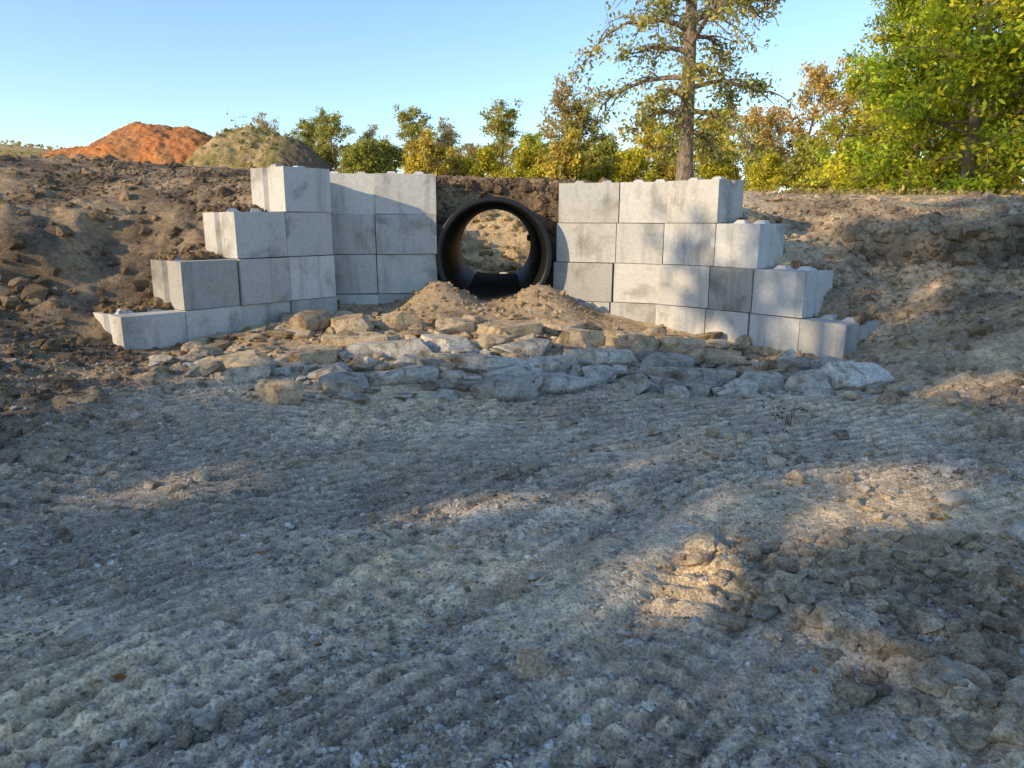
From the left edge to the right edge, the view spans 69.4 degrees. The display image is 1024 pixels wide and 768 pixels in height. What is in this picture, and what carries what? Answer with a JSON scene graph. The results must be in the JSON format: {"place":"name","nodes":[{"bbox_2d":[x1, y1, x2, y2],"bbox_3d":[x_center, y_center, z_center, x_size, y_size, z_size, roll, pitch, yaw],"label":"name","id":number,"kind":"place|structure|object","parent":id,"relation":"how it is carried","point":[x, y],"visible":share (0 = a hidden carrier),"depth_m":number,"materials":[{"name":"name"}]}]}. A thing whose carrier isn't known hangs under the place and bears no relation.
{"place":"outdoors","nodes":[
{"label":"outdoors","id":0,"kind":"place"},
{"bbox_2d":[0,144,1023,767],"bbox_3d":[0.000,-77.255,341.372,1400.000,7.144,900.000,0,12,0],"label":"ground","id":1,"kind":"structure","parent":0,"point":[46,258],"depth_m":4.12,"materials":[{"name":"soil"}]},
{"bbox_2d":[0,235,61,317],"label":"dirt clods","id":2,"kind":"object","parent":1,"relation":"on","point":[28,291],"visible":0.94,"depth_m":8.97,"materials":[{"name":"brown soil"}]},
{"bbox_2d":[37,121,212,163],"bbox_3d":[-12.900,-7.693,24.927,9.800,2.196,6.400,0,12,0],"label":"red clay mound","id":3,"kind":"object","parent":1,"relation":"on","point":[135,141],"visible":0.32,"depth_m":23.37,"materials":[{"name":"soil"}]},
{"bbox_2d":[93,306,187,349],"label":"block","id":4,"kind":"structure","parent":1,"relation":"on","point":[135,330],"depth_m":8.83,"materials":[{"name":"concrete"}]},
{"bbox_2d":[99,298,171,313],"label":"spilled soil","id":5,"kind":"structure","parent":4,"relation":"on","point":[139,306],"depth_m":9.07,"materials":[{"name":"brown soil"}]},
{"bbox_2d":[194,362,220,376],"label":"limestone slab","id":6,"kind":"object","parent":1,"relation":"on","point":[206,368],"depth_m":7.82,"materials":[{"name":"grey stone"}]},
{"bbox_2d":[172,306,242,340],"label":"block","id":7,"kind":"structure","parent":1,"relation":"on","point":[207,322],"depth_m":9.37,"materials":[{"name":"concrete"}]},
{"bbox_2d":[150,256,239,309],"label":"block","id":8,"kind":"structure","parent":7,"relation":"on","point":[179,283],"depth_m":9.30,"materials":[{"name":"concrete"}]},
{"bbox_2d":[156,248,223,260],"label":"spilled soil","id":9,"kind":"structure","parent":8,"relation":"on","point":[174,254],"depth_m":9.42,"materials":[{"name":"brown soil"}]},
{"bbox_2d":[195,349,279,371],"bbox_3d":[-3.039,-0.176,8.223,1.044,0.310,0.571,-2,14,6],"label":"limestone slab","id":10,"kind":"object","parent":1,"relation":"on","point":[251,357],"depth_m":8.09,"materials":[{"name":"beige stone"}]},
{"bbox_2d":[223,365,270,382],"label":"limestone slab","id":11,"kind":"object","parent":1,"relation":"on","point":[248,374],"depth_m":7.55,"materials":[{"name":"grey stone"}]},
{"bbox_2d":[182,127,334,172],"bbox_3d":[-8.500,-6.916,24.485,7.800,3.054,6.800,0,12,0],"label":"weedy dirt mound","id":12,"kind":"object","parent":1,"relation":"on","point":[285,151],"visible":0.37,"depth_m":22.91,"materials":[{"name":"brown soil"}]},
{"bbox_2d":[199,123,289,150],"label":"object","id":13,"kind":"object","parent":12,"relation":"on","point":[241,140],"visible":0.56,"depth_m":23.53,"materials":[{"name":"green plant"}]},
{"bbox_2d":[227,113,264,130],"bbox_3d":[-8.605,-8.502,23.995,1.251,0.762,0.465,-2,13,-8],"label":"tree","id":14,"kind":"object","parent":12,"relation":"on","point":[245,120],"visible":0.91,"depth_m":24.00,"materials":[{"name":"green plant"}]},
{"bbox_2d":[239,301,289,327],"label":"block","id":15,"kind":"structure","parent":1,"relation":"on","point":[253,315],"depth_m":9.95,"materials":[{"name":"concrete"}]},
{"bbox_2d":[224,257,290,304],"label":"block","id":16,"kind":"structure","parent":15,"relation":"on","point":[263,280],"depth_m":9.86,"materials":[{"name":"concrete"}]},
{"bbox_2d":[203,208,287,258],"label":"block","id":17,"kind":"structure","parent":16,"relation":"on","point":[235,233],"depth_m":9.77,"materials":[{"name":"concrete"}]},
{"bbox_2d":[205,203,267,211],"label":"spilled soil","id":18,"kind":"structure","parent":17,"relation":"on","point":[217,207],"depth_m":9.99,"materials":[{"name":"brown soil"}]},
{"bbox_2d":[254,379,302,404],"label":"limestone slab","id":19,"kind":"object","parent":1,"relation":"on","point":[279,392],"depth_m":6.84,"materials":[{"name":"beige stone"}]},
{"bbox_2d":[289,309,330,330],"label":"limestone slab","id":20,"kind":"object","parent":1,"relation":"on","point":[314,319],"depth_m":9.52,"materials":[{"name":"beige stone"}]},
{"bbox_2d":[290,297,336,314],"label":"block","id":21,"kind":"structure","parent":1,"relation":"on","point":[327,304],"depth_m":10.54,"materials":[{"name":"concrete"}]},
{"bbox_2d":[281,255,335,299],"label":"block","id":22,"kind":"structure","parent":21,"relation":"on","point":[312,276],"depth_m":10.47,"materials":[{"name":"concrete"}]},
{"bbox_2d":[284,212,332,255],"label":"block","id":23,"kind":"structure","parent":22,"relation":"on","point":[308,233],"depth_m":10.34,"materials":[{"name":"concrete"}]},
{"bbox_2d":[250,164,330,211],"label":"block","id":24,"kind":"structure","parent":23,"relation":"on","point":[278,188],"depth_m":10.19,"materials":[{"name":"concrete"}]},
{"bbox_2d":[289,345,338,364],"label":"limestone slab","id":25,"kind":"object","parent":1,"relation":"on","point":[317,354],"depth_m":8.29,"materials":[{"name":"beige stone"}]},
{"bbox_2d":[307,362,352,379],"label":"limestone slab","id":26,"kind":"object","parent":1,"relation":"on","point":[335,367],"depth_m":7.68,"materials":[{"name":"beige stone"}]},
{"bbox_2d":[318,372,369,396],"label":"limestone slab","id":27,"kind":"object","parent":1,"relation":"on","point":[334,383],"depth_m":7.18,"materials":[{"name":"grey stone"}]},
{"bbox_2d":[330,313,373,332],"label":"limestone slab","id":28,"kind":"object","parent":1,"relation":"on","point":[360,322],"depth_m":9.44,"materials":[{"name":"beige stone"}]},
{"bbox_2d":[321,332,387,345],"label":"limestone slab","id":29,"kind":"object","parent":1,"relation":"on","point":[332,339],"depth_m":8.97,"materials":[{"name":"beige stone"}]},
{"bbox_2d":[325,171,436,304],"bbox_3d":[-2.084,-2.076,11.631,1.808,2.449,0.767,-1,13,-6],"label":"concrete block headwall","id":30,"kind":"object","parent":1,"relation":"on","point":[384,238],"visible":0.66,"depth_m":11.24,"materials":[{"name":"grey concrete"}]},
{"bbox_2d":[347,338,432,359],"bbox_3d":[-1.437,-0.375,8.718,1.006,0.298,0.567,-6,18,-16],"label":"limestone slab","id":31,"kind":"object","parent":1,"relation":"on","point":[396,349],"depth_m":8.59,"materials":[{"name":"grey stone"}]},
{"bbox_2d":[373,311,423,331],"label":"limestone slab","id":32,"kind":"object","parent":1,"relation":"on","point":[398,321],"depth_m":9.72,"materials":[{"name":"beige stone"}]},
{"bbox_2d":[368,365,438,386],"bbox_3d":[-1.149,-0.079,7.660,0.776,0.208,0.463,-8,15,-31],"label":"limestone slab","id":33,"kind":"object","parent":1,"relation":"on","point":[412,374],"depth_m":7.50,"materials":[{"name":"grey stone"}]},
{"bbox_2d":[428,389,461,400],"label":"limestone slab","id":34,"kind":"object","parent":1,"relation":"on","point":[448,394],"depth_m":7.04,"materials":[{"name":"grey stone"}]},
{"bbox_2d":[420,333,475,352],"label":"limestone slab","id":35,"kind":"object","parent":1,"relation":"on","point":[447,343],"depth_m":8.91,"materials":[{"name":"grey stone"}]},
{"bbox_2d":[435,317,475,333],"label":"limestone slab","id":36,"kind":"object","parent":1,"relation":"on","point":[454,325],"depth_m":9.70,"materials":[{"name":"beige stone"}]},
{"bbox_2d":[452,348,481,353],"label":"limestone slab","id":37,"kind":"object","parent":1,"relation":"on","point":[466,351],"depth_m":8.45,"materials":[{"name":"grey stone"}]},
{"bbox_2d":[429,353,530,372],"bbox_3d":[-0.263,-0.206,8.299,1.357,0.254,0.566,2,10,-6],"label":"limestone slab","id":38,"kind":"object","parent":1,"relation":"on","point":[474,363],"depth_m":8.07,"materials":[{"name":"grey stone"}]},
{"bbox_2d":[379,281,598,329],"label":"dirt clods","id":39,"kind":"object","parent":1,"relation":"on","point":[590,312],"visible":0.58,"depth_m":10.84,"materials":[{"name":"brown soil"}]},
{"bbox_2d":[436,197,551,299],"bbox_3d":[-0.319,-2.567,14.119,1.867,1.790,5.620,0,12,0],"label":"corrugated culvert pipe","id":40,"kind":"object","parent":1,"relation":"on","point":[454,268],"visible":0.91,"depth_m":12.58,"materials":[{"name":"black plastic"}]},
{"bbox_2d":[473,333,517,348],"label":"limestone slab","id":41,"kind":"object","parent":1,"relation":"on","point":[489,340],"depth_m":9.12,"materials":[{"name":"beige stone"}]},
{"bbox_2d":[461,210,529,273],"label":"dirt clods","id":42,"kind":"object","parent":1,"relation":"on","point":[515,263],"visible":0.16,"depth_m":20.26,"materials":[{"name":"brown soil"}]},
{"bbox_2d":[436,178,562,286],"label":"dirt clods","id":43,"kind":"object","parent":1,"relation":"on","point":[490,185],"visible":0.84,"depth_m":12.04,"materials":[{"name":"brown soil"}]},
{"bbox_2d":[470,374,537,402],"bbox_3d":[-0.080,0.035,7.175,0.679,0.266,0.386,4,15,11],"label":"limestone slab","id":44,"kind":"object","parent":1,"relation":"on","point":[507,388],"depth_m":7.04,"materials":[{"name":"grey stone"}]},
{"bbox_2d":[475,320,541,336],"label":"limestone slab","id":45,"kind":"object","parent":1,"relation":"on","point":[519,328],"depth_m":9.58,"materials":[{"name":"beige stone"}]},
{"bbox_2d":[0,155,1023,767],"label":"dirt clods","id":46,"kind":"object","parent":1,"relation":"on","point":[532,663],"visible":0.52,"depth_m":6.22,"materials":[{"name":"soil"}]},
{"bbox_2d":[0,153,1023,556],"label":"dirt clods","id":47,"kind":"object","parent":1,"relation":"on","point":[888,395],"visible":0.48,"depth_m":9.33,"materials":[{"name":"brown soil"}]},
{"bbox_2d":[0,330,1023,735],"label":"loose stones","id":48,"kind":"object","parent":1,"relation":"on","point":[206,720],"visible":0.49,"depth_m":4.39,"materials":[{"name":"stone"}]},
{"bbox_2d":[0,140,1023,195],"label":"field grass","id":49,"kind":"structure","parent":1,"relation":"on","point":[889,191],"depth_m":21.05,"materials":[{"name":"green plant"}]},
{"bbox_2d":[487,366,542,382],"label":"limestone slab","id":50,"kind":"object","parent":1,"relation":"on","point":[530,373],"depth_m":7.82,"materials":[{"name":"grey stone"}]},
{"bbox_2d":[493,338,551,356],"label":"limestone slab","id":51,"kind":"object","parent":1,"relation":"on","point":[533,347],"depth_m":8.81,"materials":[{"name":"grey stone"}]},
{"bbox_2d":[148,310,913,404],"bbox_3d":[-0.005,-0.360,8.814,7.997,0.662,4.001,0,12,0],"label":"limestone rubble","id":52,"kind":"object","parent":1,"relation":"on","point":[198,348],"visible":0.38,"depth_m":8.49,"materials":[{"name":"grey stone"}]},
{"bbox_2d":[41,387,1023,719],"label":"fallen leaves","id":53,"kind":"object","parent":1,"relation":"on","point":[121,675],"visible":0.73,"depth_m":3.67,"materials":[{"name":"brown plant"}]},
{"bbox_2d":[527,355,578,372],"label":"limestone slab","id":54,"kind":"object","parent":1,"relation":"on","point":[554,363],"depth_m":8.17,"materials":[{"name":"grey stone"}]},
{"bbox_2d":[535,316,583,328],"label":"limestone slab","id":55,"kind":"object","parent":1,"relation":"on","point":[577,323],"depth_m":10.19,"materials":[{"name":"beige stone"}]},
{"bbox_2d":[534,373,598,395],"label":"limestone slab","id":56,"kind":"object","parent":1,"relation":"on","point":[551,383],"depth_m":7.39,"materials":[{"name":"grey stone"}]},
{"bbox_2d":[556,328,604,347],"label":"limestone slab","id":57,"kind":"object","parent":1,"relation":"on","point":[578,337],"depth_m":9.32,"materials":[{"name":"beige stone"}]},
{"bbox_2d":[576,301,610,312],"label":"block","id":58,"kind":"structure","parent":1,"relation":"on","point":[603,306],"depth_m":11.56,"materials":[{"name":"concrete"}]},
{"bbox_2d":[553,262,613,301],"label":"block","id":59,"kind":"structure","parent":58,"relation":"on","point":[584,281],"depth_m":11.54,"materials":[{"name":"concrete"}]},
{"bbox_2d":[556,223,616,262],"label":"block","id":60,"kind":"structure","parent":59,"relation":"on","point":[586,242],"depth_m":11.43,"materials":[{"name":"concrete"}]},
{"bbox_2d":[558,180,619,222],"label":"block","id":61,"kind":"structure","parent":60,"relation":"on","point":[582,202],"depth_m":11.29,"materials":[{"name":"concrete"}]},
{"bbox_2d":[582,366,612,383],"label":"limestone slab","id":62,"kind":"object","parent":1,"relation":"on","point":[602,375],"depth_m":7.90,"materials":[{"name":"grey stone"}]},
{"bbox_2d":[574,348,638,365],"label":"limestone slab","id":63,"kind":"object","parent":1,"relation":"on","point":[606,356],"depth_m":8.51,"materials":[{"name":"grey stone"}]},
{"bbox_2d":[603,329,648,339],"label":"limestone slab","id":64,"kind":"object","parent":1,"relation":"on","point":[612,333],"depth_m":9.77,"materials":[{"name":"beige stone"}]},
{"bbox_2d":[612,374,650,393],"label":"limestone slab","id":65,"kind":"object","parent":1,"relation":"on","point":[637,383],"depth_m":7.27,"materials":[{"name":"grey stone"}]},
{"bbox_2d":[241,55,1023,194],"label":"distant tree line","id":66,"kind":"object","parent":1,"relation":"on","point":[569,157],"visible":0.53,"depth_m":54.44,"materials":[{"name":"green plant"}]},
{"bbox_2d":[610,302,655,323],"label":"block","id":67,"kind":"structure","parent":1,"relation":"on","point":[644,312],"depth_m":11.36,"materials":[{"name":"concrete"}]},
{"bbox_2d":[613,263,659,303],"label":"block","id":68,"kind":"structure","parent":67,"relation":"on","point":[636,282],"depth_m":11.29,"materials":[{"name":"concrete"}]},
{"bbox_2d":[616,223,664,263],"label":"block","id":69,"kind":"structure","parent":68,"relation":"on","point":[642,243],"depth_m":11.12,"materials":[{"name":"concrete"}]},
{"bbox_2d":[619,179,667,222],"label":"block","id":70,"kind":"structure","parent":69,"relation":"on","point":[642,201],"depth_m":11.00,"materials":[{"name":"concrete"}]},
{"bbox_2d":[618,334,661,352],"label":"limestone slab","id":71,"kind":"object","parent":1,"relation":"on","point":[634,343],"depth_m":9.08,"materials":[{"name":"grey stone"}]},
{"bbox_2d":[639,352,693,372],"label":"limestone slab","id":72,"kind":"object","parent":1,"relation":"on","point":[663,359],"depth_m":8.38,"materials":[{"name":"grey stone"}]},
{"bbox_2d":[664,384,689,398],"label":"limestone slab","id":73,"kind":"object","parent":1,"relation":"on","point":[679,392],"depth_m":7.06,"materials":[{"name":"grey stone"}]},
{"bbox_2d":[655,335,705,352],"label":"limestone slab","id":74,"kind":"object","parent":1,"relation":"on","point":[669,344],"depth_m":9.37,"materials":[{"name":"grey stone"}]},
{"bbox_2d":[655,304,707,333],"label":"block","id":75,"kind":"structure","parent":1,"relation":"on","point":[691,320],"depth_m":10.91,"materials":[{"name":"concrete"}]},
{"bbox_2d":[658,264,716,307],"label":"block","id":76,"kind":"structure","parent":75,"relation":"on","point":[685,285],"depth_m":10.79,"materials":[{"name":"concrete"}]},
{"bbox_2d":[663,223,718,265],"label":"block","id":77,"kind":"structure","parent":76,"relation":"on","point":[689,243],"depth_m":10.66,"materials":[{"name":"concrete"}]},
{"bbox_2d":[666,176,743,222],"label":"block","id":78,"kind":"structure","parent":77,"relation":"on","point":[719,199],"depth_m":10.49,"materials":[{"name":"concrete"}]},
{"bbox_2d":[565,0,817,180],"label":"shaggy bark tree","id":79,"kind":"object","parent":1,"relation":"on","point":[685,111],"visible":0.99,"depth_m":18.56,"materials":[{"name":"green plant"}]},
{"bbox_2d":[671,346,751,367],"bbox_3d":[2.424,-0.251,9.040,1.083,0.398,0.702,3,10,11],"label":"limestone slab","id":80,"kind":"object","parent":1,"relation":"on","point":[701,355],"depth_m":8.85,"materials":[{"name":"grey stone"}]},
{"bbox_2d":[705,309,749,341],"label":"block","id":81,"kind":"structure","parent":1,"relation":"on","point":[732,326],"depth_m":10.39,"materials":[{"name":"concrete"}]},
{"bbox_2d":[708,266,772,312],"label":"block","id":82,"kind":"structure","parent":81,"relation":"on","point":[730,288],"depth_m":10.25,"materials":[{"name":"concrete"}]},
{"bbox_2d":[714,220,785,268],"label":"block","id":83,"kind":"structure","parent":82,"relation":"on","point":[758,244],"depth_m":10.15,"materials":[{"name":"concrete"}]},
{"bbox_2d":[734,215,782,223],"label":"spilled soil","id":84,"kind":"structure","parent":83,"relation":"on","point":[752,220],"depth_m":10.31,"materials":[{"name":"brown soil"}]},
{"bbox_2d":[731,366,784,376],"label":"limestone slab","id":85,"kind":"object","parent":1,"relation":"on","point":[742,369],"depth_m":8.25,"materials":[{"name":"grey stone"}]},
{"bbox_2d":[749,313,812,351],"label":"block","id":86,"kind":"structure","parent":1,"relation":"on","point":[778,332],"depth_m":9.86,"materials":[{"name":"concrete"}]},
{"bbox_2d":[751,265,833,317],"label":"block","id":87,"kind":"structure","parent":86,"relation":"on","point":[787,291],"depth_m":9.70,"materials":[{"name":"concrete"}]},
{"bbox_2d":[788,260,832,269],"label":"spilled soil","id":88,"kind":"structure","parent":87,"relation":"on","point":[796,264],"depth_m":9.90,"materials":[{"name":"brown soil"}]},
{"bbox_2d":[763,395,808,425],"bbox_3d":[2.308,0.245,6.187,0.375,0.225,0.420,6,14,26],"label":"dry weed","id":89,"kind":"object","parent":1,"relation":"on","point":[782,412],"visible":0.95,"depth_m":6.18,"materials":[{"name":"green plant"}]},
{"bbox_2d":[758,360,817,369],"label":"limestone slab","id":90,"kind":"object","parent":1,"relation":"on","point":[770,364],"depth_m":8.28,"materials":[{"name":"grey stone"}]},
{"bbox_2d":[798,314,879,358],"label":"block","id":91,"kind":"structure","parent":1,"relation":"on","point":[830,335],"depth_m":9.25,"materials":[{"name":"concrete"}]},
{"bbox_2d":[822,311,878,324],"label":"spilled soil","id":92,"kind":"structure","parent":91,"relation":"on","point":[862,318],"depth_m":9.33,"materials":[{"name":"brown soil"}]},
{"bbox_2d":[680,528,1023,766],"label":"dirt clods","id":93,"kind":"object","parent":1,"relation":"on","point":[971,652],"visible":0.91,"depth_m":3.08,"materials":[{"name":"soil"}]},
{"bbox_2d":[786,0,1023,194],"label":"green leafy tree","id":94,"kind":"object","parent":1,"relation":"on","point":[895,12],"visible":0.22,"depth_m":31.97,"materials":[{"name":"green plant"}]},
{"bbox_2d":[810,0,1023,194],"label":"green leafy tree","id":95,"kind":"object","parent":1,"relation":"on","point":[947,18],"visible":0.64,"depth_m":26.25,"materials":[{"name":"green plant"}]},
{"bbox_2d":[842,204,1023,275],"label":"dirt clods","id":96,"kind":"object","parent":1,"relation":"on","point":[953,255],"visible":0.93,"depth_m":10.50,"materials":[{"name":"soil"}]},
{"bbox_2d":[875,0,1023,193],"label":"green leafy tree","id":97,"kind":"object","parent":1,"relation":"on","point":[942,91],"visible":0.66,"depth_m":23.71,"materials":[{"name":"green plant"}]},
{"bbox_2d":[886,25,1023,194],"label":"green leafy tree","id":98,"kind":"object","parent":1,"relation":"on","point":[1004,166],"depth_m":33.41,"materials":[{"name":"green plant"}]},
{"bbox_2d":[1005,518,1023,542],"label":"limestone slab","id":99,"kind":"object","parent":1,"relation":"on","point":[1015,530],"depth_m":3.84,"materials":[{"name":"grey stone"}]},
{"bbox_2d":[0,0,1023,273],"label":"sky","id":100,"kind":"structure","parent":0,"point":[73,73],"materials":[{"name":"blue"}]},
{"bbox_2d":[654,377,709,396],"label":"limestone slab","id":101,"kind":"object","parent":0,"point":[700,389],"depth_m":7.38,"materials":[{"name":"grey stone"}]},
{"bbox_2d":[644,367,735,383],"bbox_3d":[1.950,-0.029,8.069,0.996,0.316,0.483,3,15,5],"label":"limestone slab","id":102,"kind":"object","parent":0,"point":[699,375],"depth_m":7.89,"materials":[{"name":"grey stone"}]},
{"bbox_2d":[723,378,758,396],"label":"limestone slab","id":103,"kind":"object","parent":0,"point":[739,386],"depth_m":7.33,"materials":[{"name":"grey stone"}]},
{"bbox_2d":[739,372,784,389],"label":"limestone slab","id":104,"kind":"object","parent":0,"point":[769,379],"depth_m":7.69,"materials":[{"name":"grey stone"}]},
{"bbox_2d":[784,368,831,391],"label":"limestone slab","id":105,"kind":"object","parent":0,"point":[805,378],"depth_m":7.43,"materials":[{"name":"grey stone"}]},
{"bbox_2d":[820,361,894,390],"bbox_3d":[3.515,-0.009,7.641,0.707,0.475,0.573,4,8,-30],"label":"limestone slab","id":106,"kind":"object","parent":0,"point":[861,376],"depth_m":7.46,"materials":[{"name":"grey stone"}]}
]}

